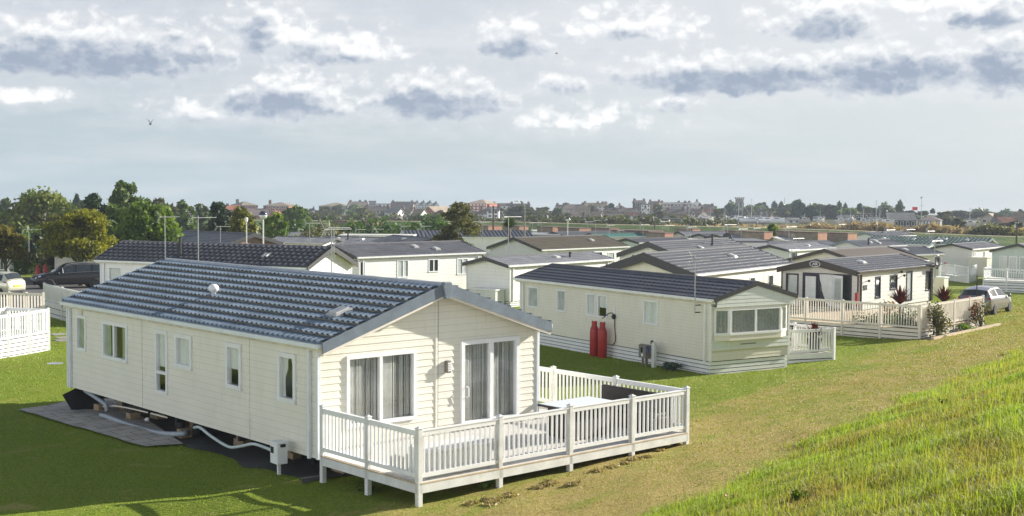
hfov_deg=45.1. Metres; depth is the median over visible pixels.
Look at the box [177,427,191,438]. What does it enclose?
timber block
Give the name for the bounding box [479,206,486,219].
house
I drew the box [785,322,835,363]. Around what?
deck
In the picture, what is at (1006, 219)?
house
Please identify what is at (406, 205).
house
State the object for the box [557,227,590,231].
brick chalet
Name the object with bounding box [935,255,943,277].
satellite dish
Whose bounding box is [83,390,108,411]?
drain pipe
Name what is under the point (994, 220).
house
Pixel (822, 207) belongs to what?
tree
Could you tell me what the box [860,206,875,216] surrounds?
tree
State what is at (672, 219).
shed
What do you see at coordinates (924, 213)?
tree
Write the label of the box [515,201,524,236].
street lamp
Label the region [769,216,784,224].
yacht
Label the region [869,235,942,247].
static caravan
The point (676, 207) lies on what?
house
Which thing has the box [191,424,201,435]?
transport wheel
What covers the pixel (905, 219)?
boathouse
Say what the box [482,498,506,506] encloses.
hay clump
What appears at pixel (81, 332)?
window
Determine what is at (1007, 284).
deck
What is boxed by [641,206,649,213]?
house
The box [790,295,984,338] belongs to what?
deck
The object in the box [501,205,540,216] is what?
tree
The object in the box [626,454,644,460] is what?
hay clump
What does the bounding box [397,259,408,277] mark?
window
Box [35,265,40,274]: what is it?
gas bottle
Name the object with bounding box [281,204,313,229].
round tree
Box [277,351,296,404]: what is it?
window
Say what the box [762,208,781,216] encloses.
tree
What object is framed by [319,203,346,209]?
hall
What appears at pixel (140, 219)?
broad tree
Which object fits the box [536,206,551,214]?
tree
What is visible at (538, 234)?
cabin
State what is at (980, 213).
tree
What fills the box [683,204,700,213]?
house
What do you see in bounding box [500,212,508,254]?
television aerial
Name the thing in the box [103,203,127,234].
dark tree
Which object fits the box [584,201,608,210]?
manor
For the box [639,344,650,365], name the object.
meter box
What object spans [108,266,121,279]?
window
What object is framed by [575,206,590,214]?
house
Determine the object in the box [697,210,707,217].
house
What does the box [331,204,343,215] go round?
tree
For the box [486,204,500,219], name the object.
house
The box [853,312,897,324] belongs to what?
shrub
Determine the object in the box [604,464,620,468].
hay clump
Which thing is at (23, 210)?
willow
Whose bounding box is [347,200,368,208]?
house
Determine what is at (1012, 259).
patio door
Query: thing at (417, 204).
house
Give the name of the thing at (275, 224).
shrub tree
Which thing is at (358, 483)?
weed
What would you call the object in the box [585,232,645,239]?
static caravan
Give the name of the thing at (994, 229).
marsh scrub
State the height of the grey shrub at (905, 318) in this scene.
1.624 m
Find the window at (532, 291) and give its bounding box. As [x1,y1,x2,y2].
[527,286,538,308]
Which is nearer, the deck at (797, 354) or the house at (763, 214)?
the deck at (797, 354)
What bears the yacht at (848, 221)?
on the ground at (386, 495)
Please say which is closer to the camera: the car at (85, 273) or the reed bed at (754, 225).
the car at (85, 273)
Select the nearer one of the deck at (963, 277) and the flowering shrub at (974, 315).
the flowering shrub at (974, 315)
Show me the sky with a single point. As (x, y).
(307, 104)
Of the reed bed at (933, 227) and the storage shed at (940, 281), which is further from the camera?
the reed bed at (933, 227)
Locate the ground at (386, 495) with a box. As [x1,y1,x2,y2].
[0,213,1023,515]
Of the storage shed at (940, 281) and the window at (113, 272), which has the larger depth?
the storage shed at (940, 281)
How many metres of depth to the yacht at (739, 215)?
364.86 m
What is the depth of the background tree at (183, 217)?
188.95 m
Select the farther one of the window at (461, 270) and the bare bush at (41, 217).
the bare bush at (41, 217)
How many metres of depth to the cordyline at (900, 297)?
55.92 m
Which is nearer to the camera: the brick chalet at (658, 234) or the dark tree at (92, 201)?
the dark tree at (92, 201)
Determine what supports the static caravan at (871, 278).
on the ground at (386, 495)
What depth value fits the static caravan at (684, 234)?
158.69 m
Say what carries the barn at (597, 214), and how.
on the ground at (386, 495)
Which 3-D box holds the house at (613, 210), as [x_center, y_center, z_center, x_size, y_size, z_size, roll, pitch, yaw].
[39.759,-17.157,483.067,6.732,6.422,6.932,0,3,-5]
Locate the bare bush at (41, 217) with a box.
[20,209,47,263]
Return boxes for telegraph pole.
[491,206,493,229]
[1014,220,1017,243]
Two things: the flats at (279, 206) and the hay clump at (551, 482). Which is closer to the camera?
the hay clump at (551, 482)
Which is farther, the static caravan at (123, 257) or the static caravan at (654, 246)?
the static caravan at (654, 246)
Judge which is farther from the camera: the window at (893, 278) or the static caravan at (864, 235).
the static caravan at (864, 235)
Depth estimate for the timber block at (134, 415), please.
31.88 m
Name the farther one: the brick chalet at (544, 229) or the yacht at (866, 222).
the yacht at (866, 222)
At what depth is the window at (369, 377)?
26.02 m
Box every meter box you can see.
[270,440,287,474]
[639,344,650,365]
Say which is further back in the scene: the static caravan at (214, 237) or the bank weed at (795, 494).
the static caravan at (214, 237)
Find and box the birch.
[432,201,484,256]
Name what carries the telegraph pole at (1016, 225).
on the ground at (386, 495)
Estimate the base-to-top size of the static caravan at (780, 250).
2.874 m
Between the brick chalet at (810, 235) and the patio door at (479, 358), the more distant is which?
the brick chalet at (810, 235)
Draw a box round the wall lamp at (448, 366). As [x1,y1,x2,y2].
[444,360,451,372]
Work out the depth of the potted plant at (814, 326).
45.72 m
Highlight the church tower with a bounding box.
[735,197,743,211]
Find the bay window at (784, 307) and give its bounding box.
[781,304,786,331]
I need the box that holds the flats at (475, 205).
[467,200,497,215]
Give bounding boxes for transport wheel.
[175,419,184,428]
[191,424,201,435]
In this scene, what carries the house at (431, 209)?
on the ground at (386, 495)
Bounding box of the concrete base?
[131,405,351,483]
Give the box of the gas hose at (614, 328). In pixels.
[602,313,615,345]
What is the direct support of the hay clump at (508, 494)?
on the ground at (386, 495)
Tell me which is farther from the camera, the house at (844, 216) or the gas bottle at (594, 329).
the house at (844, 216)
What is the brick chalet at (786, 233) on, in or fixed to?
on the ground at (386, 495)
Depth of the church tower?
617.45 m
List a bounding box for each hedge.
[0,221,44,273]
[227,217,356,233]
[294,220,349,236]
[340,214,459,233]
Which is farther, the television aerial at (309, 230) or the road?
the television aerial at (309, 230)
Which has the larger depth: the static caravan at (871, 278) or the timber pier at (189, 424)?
the static caravan at (871, 278)
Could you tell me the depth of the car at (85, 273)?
83.31 m
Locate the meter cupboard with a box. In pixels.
[469,287,505,303]
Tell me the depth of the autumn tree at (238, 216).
111.41 m
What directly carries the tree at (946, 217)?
on the ground at (386, 495)
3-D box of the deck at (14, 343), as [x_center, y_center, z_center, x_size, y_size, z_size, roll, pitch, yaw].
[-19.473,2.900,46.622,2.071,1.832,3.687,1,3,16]
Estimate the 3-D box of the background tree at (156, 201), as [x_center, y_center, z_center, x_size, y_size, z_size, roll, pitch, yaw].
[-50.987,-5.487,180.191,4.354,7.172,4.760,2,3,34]
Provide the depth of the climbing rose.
56.96 m
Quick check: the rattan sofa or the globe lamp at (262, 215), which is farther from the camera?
the globe lamp at (262, 215)
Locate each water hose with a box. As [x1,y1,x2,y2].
[102,405,167,417]
[193,426,269,450]
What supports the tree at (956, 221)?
on the ground at (386, 495)
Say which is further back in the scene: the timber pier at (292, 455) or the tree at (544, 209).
the tree at (544, 209)
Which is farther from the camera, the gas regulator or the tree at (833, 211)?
the tree at (833, 211)
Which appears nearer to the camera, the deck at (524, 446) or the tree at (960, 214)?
the deck at (524, 446)
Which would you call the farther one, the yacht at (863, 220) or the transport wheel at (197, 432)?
the yacht at (863, 220)
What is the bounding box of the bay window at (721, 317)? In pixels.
[714,309,729,335]
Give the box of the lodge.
[59,258,552,462]
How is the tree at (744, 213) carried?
on the ground at (386, 495)
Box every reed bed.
[664,223,797,228]
[778,220,1023,233]
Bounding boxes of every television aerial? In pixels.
[21,226,41,239]
[187,211,216,260]
[215,224,230,242]
[303,219,309,244]
[321,222,346,271]
[325,223,349,244]
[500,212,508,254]
[688,251,723,313]
[928,236,934,279]
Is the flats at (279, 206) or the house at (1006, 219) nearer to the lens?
the house at (1006, 219)
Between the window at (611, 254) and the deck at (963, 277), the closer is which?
the deck at (963, 277)
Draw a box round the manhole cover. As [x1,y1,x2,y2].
[47,362,62,364]
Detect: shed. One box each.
[660,218,680,221]
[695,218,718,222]
[785,218,799,222]
[812,216,825,221]
[933,276,948,294]
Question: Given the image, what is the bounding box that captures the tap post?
[650,340,656,367]
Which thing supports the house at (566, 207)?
on the ground at (386, 495)
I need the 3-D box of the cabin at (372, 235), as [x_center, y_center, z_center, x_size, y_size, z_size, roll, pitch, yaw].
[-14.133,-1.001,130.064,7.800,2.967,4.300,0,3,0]
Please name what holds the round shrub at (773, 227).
on the ground at (386, 495)
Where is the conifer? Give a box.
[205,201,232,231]
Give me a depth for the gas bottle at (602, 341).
46.57 m
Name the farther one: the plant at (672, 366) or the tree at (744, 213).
the tree at (744, 213)
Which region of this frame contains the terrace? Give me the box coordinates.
[661,200,692,212]
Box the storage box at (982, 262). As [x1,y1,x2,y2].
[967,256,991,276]
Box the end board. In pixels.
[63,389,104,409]
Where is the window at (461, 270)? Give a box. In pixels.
[457,258,468,274]
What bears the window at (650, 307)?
in the static caravan at (736, 325)
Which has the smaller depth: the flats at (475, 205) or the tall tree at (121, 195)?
the tall tree at (121, 195)
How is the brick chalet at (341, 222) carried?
on the ground at (386, 495)
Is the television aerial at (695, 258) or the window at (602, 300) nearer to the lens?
the television aerial at (695, 258)
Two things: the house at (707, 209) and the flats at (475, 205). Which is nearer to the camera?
the flats at (475, 205)
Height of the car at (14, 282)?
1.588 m
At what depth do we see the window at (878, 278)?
63.63 m
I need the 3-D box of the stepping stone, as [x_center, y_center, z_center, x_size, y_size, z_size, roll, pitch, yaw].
[-19.790,3.341,53.768,0.600,0.060,0.600,-2,4,-42]
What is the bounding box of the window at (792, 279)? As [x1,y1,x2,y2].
[786,273,798,293]
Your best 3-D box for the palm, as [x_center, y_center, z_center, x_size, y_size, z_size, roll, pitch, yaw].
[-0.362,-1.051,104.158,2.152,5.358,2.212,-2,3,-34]
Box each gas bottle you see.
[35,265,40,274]
[43,264,47,272]
[590,321,598,355]
[598,322,606,357]
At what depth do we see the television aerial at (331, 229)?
56.95 m
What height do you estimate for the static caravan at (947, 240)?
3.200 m
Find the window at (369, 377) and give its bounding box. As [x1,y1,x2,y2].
[346,349,416,428]
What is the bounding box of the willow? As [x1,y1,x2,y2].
[0,186,79,233]
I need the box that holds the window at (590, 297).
[586,293,595,316]
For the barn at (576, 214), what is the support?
on the ground at (386, 495)
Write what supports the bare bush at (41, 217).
on the ground at (386, 495)
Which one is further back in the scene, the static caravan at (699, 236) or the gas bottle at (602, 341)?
the static caravan at (699, 236)
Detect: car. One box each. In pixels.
[0,271,25,296]
[30,262,99,287]
[958,285,1011,314]
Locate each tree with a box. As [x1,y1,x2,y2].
[0,197,10,213]
[0,223,29,270]
[33,213,62,272]
[38,208,118,285]
[71,193,79,208]
[80,192,106,214]
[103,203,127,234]
[107,180,144,226]
[108,199,183,245]
[151,196,179,223]
[175,199,197,230]
[194,203,211,230]
[226,206,258,233]
[259,211,289,237]
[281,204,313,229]
[315,206,334,216]
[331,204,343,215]
[344,210,359,217]
[348,203,359,211]
[355,207,378,217]
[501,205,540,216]
[512,211,554,219]
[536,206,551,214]
[551,208,562,219]
[562,212,574,218]
[588,205,598,213]
[605,203,614,207]
[651,210,664,220]
[652,204,663,211]
[709,209,725,217]
[719,204,739,216]
[740,206,756,216]
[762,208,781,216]
[770,201,777,209]
[776,203,789,216]
[789,199,800,210]
[789,201,805,217]
[799,205,823,221]
[816,204,830,215]
[825,204,844,218]
[836,200,842,210]
[837,207,860,218]
[857,203,863,211]
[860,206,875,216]
[874,207,889,218]
[894,199,904,212]
[904,210,916,214]
[915,211,928,215]
[935,211,958,224]
[950,210,979,219]
[950,217,966,227]
[972,211,1007,216]
[1000,221,1023,227]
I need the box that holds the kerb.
[931,323,1000,339]
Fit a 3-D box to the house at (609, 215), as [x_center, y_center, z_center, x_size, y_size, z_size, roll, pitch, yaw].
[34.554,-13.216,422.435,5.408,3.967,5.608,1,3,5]
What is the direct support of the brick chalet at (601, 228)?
on the ground at (386, 495)
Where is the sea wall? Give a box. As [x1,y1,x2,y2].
[204,220,1023,245]
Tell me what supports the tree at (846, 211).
on the ground at (386, 495)
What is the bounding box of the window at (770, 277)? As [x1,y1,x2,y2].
[768,274,773,285]
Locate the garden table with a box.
[538,396,622,439]
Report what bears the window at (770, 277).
in the static caravan at (745, 262)
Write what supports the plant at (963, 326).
on the gravel strip
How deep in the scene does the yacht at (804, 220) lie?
349.66 m
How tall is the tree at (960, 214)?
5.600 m
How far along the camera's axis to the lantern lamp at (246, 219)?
94.93 m
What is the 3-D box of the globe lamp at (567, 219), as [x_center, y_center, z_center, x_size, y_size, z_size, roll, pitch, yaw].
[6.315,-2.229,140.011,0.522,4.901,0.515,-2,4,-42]
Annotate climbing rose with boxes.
[970,299,990,326]
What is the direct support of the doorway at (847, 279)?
in the static caravan at (871, 278)
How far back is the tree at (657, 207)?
518.67 m
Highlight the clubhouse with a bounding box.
[918,216,941,226]
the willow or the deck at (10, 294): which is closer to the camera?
the deck at (10, 294)
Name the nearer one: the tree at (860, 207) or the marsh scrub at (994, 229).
the marsh scrub at (994, 229)
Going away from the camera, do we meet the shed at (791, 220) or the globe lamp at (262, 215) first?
the globe lamp at (262, 215)
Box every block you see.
[94,403,108,410]
[126,411,140,419]
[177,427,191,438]
[369,201,375,205]
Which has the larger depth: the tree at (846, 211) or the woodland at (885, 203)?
the woodland at (885, 203)
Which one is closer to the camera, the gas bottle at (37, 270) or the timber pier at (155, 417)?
the timber pier at (155, 417)
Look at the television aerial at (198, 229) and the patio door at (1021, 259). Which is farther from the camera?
the patio door at (1021, 259)
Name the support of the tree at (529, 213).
on the ground at (386, 495)
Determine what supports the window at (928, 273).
in the static caravan at (871, 278)
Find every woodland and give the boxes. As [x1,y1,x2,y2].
[713,200,894,212]
[750,211,926,219]
[923,207,1012,216]
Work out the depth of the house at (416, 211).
425.58 m
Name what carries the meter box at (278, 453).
on the ground at (386, 495)
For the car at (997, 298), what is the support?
on the ground at (386, 495)
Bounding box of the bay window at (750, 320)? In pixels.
[730,306,781,335]
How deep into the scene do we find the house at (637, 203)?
559.93 m
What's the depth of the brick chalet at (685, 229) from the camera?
175.52 m
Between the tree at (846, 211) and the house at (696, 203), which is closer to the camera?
the tree at (846, 211)
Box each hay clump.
[463,500,478,506]
[479,495,498,501]
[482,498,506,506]
[496,491,521,498]
[531,483,546,489]
[542,478,559,486]
[564,479,580,486]
[588,467,606,472]
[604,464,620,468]
[619,460,630,464]
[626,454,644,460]
[642,454,652,457]
[654,447,665,451]
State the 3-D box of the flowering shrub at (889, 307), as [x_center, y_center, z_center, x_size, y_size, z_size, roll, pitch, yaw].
[17.321,2.679,56.989,1.148,1.837,1.255,-2,4,-42]
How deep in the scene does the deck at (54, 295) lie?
61.22 m
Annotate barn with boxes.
[563,212,588,218]
[590,212,603,218]
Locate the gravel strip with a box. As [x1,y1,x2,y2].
[921,325,986,338]
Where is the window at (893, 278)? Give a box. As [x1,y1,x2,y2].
[890,274,897,289]
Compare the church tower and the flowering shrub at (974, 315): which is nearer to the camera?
the flowering shrub at (974, 315)
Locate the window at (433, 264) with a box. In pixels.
[428,258,438,271]
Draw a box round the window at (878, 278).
[875,276,880,298]
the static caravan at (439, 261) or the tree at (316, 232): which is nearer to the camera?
the static caravan at (439, 261)
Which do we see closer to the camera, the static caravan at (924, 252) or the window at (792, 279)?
the window at (792, 279)
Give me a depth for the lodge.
27.72 m
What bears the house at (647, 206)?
on the ground at (386, 495)
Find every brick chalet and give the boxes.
[332,220,354,226]
[478,225,501,229]
[504,225,528,229]
[536,226,559,232]
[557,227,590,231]
[591,227,618,230]
[616,229,663,234]
[645,232,673,237]
[674,228,700,231]
[725,230,753,236]
[742,231,772,240]
[775,230,792,238]
[791,231,827,240]
[827,232,857,242]
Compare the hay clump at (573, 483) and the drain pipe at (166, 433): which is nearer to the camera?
the hay clump at (573, 483)
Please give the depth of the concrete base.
27.66 m
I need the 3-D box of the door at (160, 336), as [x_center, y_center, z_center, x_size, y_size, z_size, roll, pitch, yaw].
[-8.492,2.530,29.962,0.132,1.554,0.650,-2,4,-42]
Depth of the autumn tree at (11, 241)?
85.63 m
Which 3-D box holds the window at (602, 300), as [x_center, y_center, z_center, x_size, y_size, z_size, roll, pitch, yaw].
[3.487,1.843,47.191,0.122,0.894,0.670,-1,3,-32]
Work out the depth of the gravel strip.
54.73 m
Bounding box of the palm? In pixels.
[499,215,516,237]
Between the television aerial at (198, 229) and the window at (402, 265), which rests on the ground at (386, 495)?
the television aerial at (198, 229)
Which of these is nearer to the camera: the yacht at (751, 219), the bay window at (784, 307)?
the bay window at (784, 307)
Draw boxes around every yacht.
[705,208,713,221]
[719,212,730,221]
[728,204,746,223]
[731,205,750,223]
[737,198,761,224]
[756,216,772,224]
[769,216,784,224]
[799,214,809,224]
[815,216,824,223]
[834,209,846,225]
[844,209,855,224]
[857,209,868,224]
[865,211,880,223]
[868,200,883,224]
[881,212,894,224]
[964,208,976,228]
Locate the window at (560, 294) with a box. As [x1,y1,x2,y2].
[556,289,565,312]
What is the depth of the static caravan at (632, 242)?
126.57 m
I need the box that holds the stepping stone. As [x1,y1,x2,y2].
[50,333,65,335]
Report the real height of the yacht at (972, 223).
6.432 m
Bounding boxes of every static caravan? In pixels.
[55,256,93,267]
[94,237,357,283]
[178,230,283,244]
[272,236,344,245]
[287,231,304,235]
[325,232,382,243]
[327,240,485,288]
[369,235,437,242]
[400,230,532,256]
[462,251,614,306]
[486,234,629,263]
[513,263,798,374]
[547,231,616,234]
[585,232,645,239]
[601,245,794,287]
[616,234,744,259]
[618,237,686,248]
[674,231,725,238]
[688,233,724,238]
[704,234,741,238]
[756,242,835,258]
[767,240,834,244]
[772,236,791,240]
[776,253,936,314]
[786,245,929,262]
[830,238,907,247]
[857,228,916,238]
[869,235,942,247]
[890,246,944,285]
[930,241,1003,274]
[931,236,998,245]
[989,243,1023,278]
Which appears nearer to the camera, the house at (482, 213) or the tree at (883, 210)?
the house at (482, 213)
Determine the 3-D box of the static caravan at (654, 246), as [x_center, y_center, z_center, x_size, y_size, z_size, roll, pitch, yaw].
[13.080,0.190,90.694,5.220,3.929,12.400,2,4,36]
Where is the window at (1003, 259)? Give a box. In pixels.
[999,256,1006,270]
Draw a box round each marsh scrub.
[310,211,741,226]
[963,221,1023,235]
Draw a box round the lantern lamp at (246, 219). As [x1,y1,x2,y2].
[244,217,247,243]
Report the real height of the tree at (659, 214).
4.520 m
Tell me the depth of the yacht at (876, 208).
329.65 m
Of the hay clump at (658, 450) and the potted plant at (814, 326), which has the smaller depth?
the hay clump at (658, 450)
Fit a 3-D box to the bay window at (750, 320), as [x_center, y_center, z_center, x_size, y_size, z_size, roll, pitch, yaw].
[8.441,2.159,42.727,2.400,0.924,0.097,-1,3,-32]
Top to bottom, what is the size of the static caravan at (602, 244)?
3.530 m
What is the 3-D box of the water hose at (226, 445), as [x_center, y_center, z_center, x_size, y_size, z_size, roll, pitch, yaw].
[-6.276,4.083,27.428,0.174,0.307,4.067,-2,4,-38]
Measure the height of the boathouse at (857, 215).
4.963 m
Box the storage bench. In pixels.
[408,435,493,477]
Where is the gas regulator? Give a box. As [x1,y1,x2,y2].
[611,306,615,318]
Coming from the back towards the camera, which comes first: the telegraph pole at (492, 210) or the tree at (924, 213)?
the tree at (924, 213)
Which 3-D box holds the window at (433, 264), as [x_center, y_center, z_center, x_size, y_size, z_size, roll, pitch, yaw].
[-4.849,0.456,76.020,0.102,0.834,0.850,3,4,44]
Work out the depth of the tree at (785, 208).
557.29 m
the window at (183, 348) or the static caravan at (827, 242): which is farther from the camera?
the static caravan at (827, 242)
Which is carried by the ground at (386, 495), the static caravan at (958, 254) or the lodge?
the static caravan at (958, 254)
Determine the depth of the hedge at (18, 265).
102.11 m
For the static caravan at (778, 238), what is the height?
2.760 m
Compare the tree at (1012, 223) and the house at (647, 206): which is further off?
the house at (647, 206)
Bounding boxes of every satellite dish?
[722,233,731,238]
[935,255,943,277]
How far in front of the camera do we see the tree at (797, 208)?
478.19 m
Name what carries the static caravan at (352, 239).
on the ground at (386, 495)
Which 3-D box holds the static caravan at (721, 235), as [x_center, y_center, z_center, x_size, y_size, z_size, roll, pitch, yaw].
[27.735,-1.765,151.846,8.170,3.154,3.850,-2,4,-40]
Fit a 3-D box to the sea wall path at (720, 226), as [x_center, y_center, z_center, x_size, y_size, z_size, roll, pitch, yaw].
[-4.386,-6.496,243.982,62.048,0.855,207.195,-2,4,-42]
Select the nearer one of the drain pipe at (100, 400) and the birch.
the drain pipe at (100, 400)
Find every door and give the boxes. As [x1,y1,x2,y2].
[154,329,167,395]
[460,335,519,423]
[906,271,912,300]
[1008,256,1017,272]
[1019,256,1023,273]
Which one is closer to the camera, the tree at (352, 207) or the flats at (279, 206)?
the flats at (279, 206)
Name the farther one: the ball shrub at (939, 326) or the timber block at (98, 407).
the ball shrub at (939, 326)
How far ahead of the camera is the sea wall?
233.32 m
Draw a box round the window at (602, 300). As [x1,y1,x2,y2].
[597,294,607,318]
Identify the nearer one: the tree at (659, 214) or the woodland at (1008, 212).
the tree at (659, 214)
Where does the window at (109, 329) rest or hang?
in the lodge
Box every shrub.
[765,222,778,235]
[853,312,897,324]
[876,296,897,320]
[893,303,916,327]
[927,301,952,336]
[950,295,984,321]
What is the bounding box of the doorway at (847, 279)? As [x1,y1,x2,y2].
[802,272,851,308]
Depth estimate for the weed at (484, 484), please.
23.64 m
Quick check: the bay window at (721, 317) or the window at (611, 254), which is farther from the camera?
the window at (611, 254)
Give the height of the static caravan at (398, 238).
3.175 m
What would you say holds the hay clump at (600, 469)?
on the ground at (386, 495)
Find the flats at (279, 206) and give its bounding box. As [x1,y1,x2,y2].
[263,200,297,214]
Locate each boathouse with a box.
[854,213,873,219]
[883,212,916,227]
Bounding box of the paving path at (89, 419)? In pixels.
[19,398,182,445]
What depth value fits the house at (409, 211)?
425.50 m
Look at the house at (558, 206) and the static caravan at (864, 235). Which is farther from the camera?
the house at (558, 206)
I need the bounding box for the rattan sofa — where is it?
[601,384,670,431]
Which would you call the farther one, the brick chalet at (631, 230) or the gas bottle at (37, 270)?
the brick chalet at (631, 230)
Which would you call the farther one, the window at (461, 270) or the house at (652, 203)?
the house at (652, 203)
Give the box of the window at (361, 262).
[360,261,365,274]
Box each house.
[225,203,239,211]
[243,206,268,218]
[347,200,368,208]
[364,204,388,213]
[384,206,404,218]
[390,200,414,208]
[402,206,414,218]
[412,206,427,216]
[414,200,419,208]
[420,200,426,208]
[425,206,447,217]
[469,209,479,215]
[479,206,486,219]
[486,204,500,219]
[493,201,511,210]
[510,201,529,207]
[555,203,568,209]
[562,202,584,211]
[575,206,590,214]
[593,208,606,218]
[605,206,620,213]
[605,214,620,220]
[619,206,637,216]
[632,198,645,215]
[641,204,650,211]
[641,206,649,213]
[648,199,660,213]
[666,207,685,219]
[671,204,683,208]
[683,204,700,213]
[686,206,703,217]
[692,199,701,205]
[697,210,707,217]
[698,203,713,215]
[753,213,773,216]
[836,215,854,219]
[980,213,993,225]
[988,218,1001,224]
[991,214,1014,222]
[1012,211,1023,224]
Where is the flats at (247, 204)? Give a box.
[232,199,257,207]
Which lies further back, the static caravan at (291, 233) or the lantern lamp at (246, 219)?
the static caravan at (291, 233)
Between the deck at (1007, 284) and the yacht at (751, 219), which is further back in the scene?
the yacht at (751, 219)
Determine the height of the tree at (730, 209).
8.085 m
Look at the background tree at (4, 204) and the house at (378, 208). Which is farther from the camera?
the house at (378, 208)
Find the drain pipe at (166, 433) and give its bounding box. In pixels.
[99,413,189,436]
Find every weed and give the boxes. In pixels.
[355,480,374,492]
[475,479,495,488]
[723,491,738,502]
[790,488,808,501]
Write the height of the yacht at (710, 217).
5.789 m
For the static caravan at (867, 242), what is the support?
on the ground at (386, 495)
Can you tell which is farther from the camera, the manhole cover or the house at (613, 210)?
the house at (613, 210)
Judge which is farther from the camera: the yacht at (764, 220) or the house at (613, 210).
the house at (613, 210)
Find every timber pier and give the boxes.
[116,401,130,409]
[150,413,164,419]
[186,421,201,427]
[233,435,250,447]
[288,451,301,459]
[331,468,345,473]
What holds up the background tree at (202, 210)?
on the ground at (386, 495)
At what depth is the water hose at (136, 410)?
31.27 m
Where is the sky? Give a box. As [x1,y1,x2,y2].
[0,0,1023,214]
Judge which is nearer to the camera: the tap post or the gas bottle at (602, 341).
the tap post
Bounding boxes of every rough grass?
[636,343,1023,515]
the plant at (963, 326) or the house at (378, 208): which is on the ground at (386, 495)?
the house at (378, 208)
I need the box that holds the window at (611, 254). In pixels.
[608,252,614,263]
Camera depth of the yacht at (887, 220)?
324.58 m
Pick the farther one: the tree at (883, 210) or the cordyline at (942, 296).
the tree at (883, 210)
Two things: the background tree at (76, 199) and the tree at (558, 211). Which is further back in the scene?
the tree at (558, 211)
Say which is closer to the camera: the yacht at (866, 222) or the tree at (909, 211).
the yacht at (866, 222)
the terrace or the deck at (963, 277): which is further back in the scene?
the terrace
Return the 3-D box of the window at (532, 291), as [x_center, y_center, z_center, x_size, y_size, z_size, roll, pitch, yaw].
[0.909,1.625,51.276,0.127,0.894,0.820,-1,3,-32]
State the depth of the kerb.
54.76 m
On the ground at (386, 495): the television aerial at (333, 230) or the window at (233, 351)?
the television aerial at (333, 230)
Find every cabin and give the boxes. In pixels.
[338,234,416,236]
[531,232,560,235]
[732,238,768,247]
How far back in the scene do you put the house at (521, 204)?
599.72 m
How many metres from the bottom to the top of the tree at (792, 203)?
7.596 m
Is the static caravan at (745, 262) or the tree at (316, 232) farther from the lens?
the tree at (316, 232)
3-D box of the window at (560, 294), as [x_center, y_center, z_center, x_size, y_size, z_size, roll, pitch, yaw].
[2.009,1.718,49.536,0.127,0.894,0.640,-1,3,-32]
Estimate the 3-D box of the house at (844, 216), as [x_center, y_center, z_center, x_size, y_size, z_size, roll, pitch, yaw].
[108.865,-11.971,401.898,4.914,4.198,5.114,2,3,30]
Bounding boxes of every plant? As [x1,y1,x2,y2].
[661,361,683,370]
[802,321,824,352]
[955,323,975,330]
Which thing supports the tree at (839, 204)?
on the ground at (386, 495)
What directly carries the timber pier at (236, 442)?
on the concrete base
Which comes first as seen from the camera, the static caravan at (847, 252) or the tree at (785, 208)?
the static caravan at (847, 252)
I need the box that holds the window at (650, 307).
[642,299,657,325]
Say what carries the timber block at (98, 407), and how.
on the concrete base
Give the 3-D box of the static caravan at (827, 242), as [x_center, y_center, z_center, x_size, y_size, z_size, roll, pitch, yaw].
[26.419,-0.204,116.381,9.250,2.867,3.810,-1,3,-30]
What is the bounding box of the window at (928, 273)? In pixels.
[925,271,930,290]
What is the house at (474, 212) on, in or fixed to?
on the ground at (386, 495)
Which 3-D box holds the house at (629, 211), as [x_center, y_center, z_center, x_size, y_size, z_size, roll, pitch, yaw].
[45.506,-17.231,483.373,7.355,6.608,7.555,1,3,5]
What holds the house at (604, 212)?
on the ground at (386, 495)
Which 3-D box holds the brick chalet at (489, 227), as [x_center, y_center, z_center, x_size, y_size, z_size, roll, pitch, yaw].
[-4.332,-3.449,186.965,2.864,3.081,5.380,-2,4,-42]
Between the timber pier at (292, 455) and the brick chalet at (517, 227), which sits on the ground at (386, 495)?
the brick chalet at (517, 227)
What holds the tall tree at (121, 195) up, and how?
on the ground at (386, 495)
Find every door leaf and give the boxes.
[804,274,817,304]
[833,275,842,308]
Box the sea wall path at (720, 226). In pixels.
[312,220,1022,236]
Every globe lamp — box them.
[259,211,266,243]
[565,217,569,234]
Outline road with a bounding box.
[0,277,90,310]
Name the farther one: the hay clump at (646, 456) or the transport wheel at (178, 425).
the transport wheel at (178, 425)
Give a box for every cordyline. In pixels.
[887,284,915,321]
[932,285,957,301]
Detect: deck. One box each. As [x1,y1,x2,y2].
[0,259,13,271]
[0,291,44,325]
[0,306,49,358]
[43,282,81,320]
[319,365,690,506]
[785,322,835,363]
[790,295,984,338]
[941,263,976,282]
[983,265,1023,292]

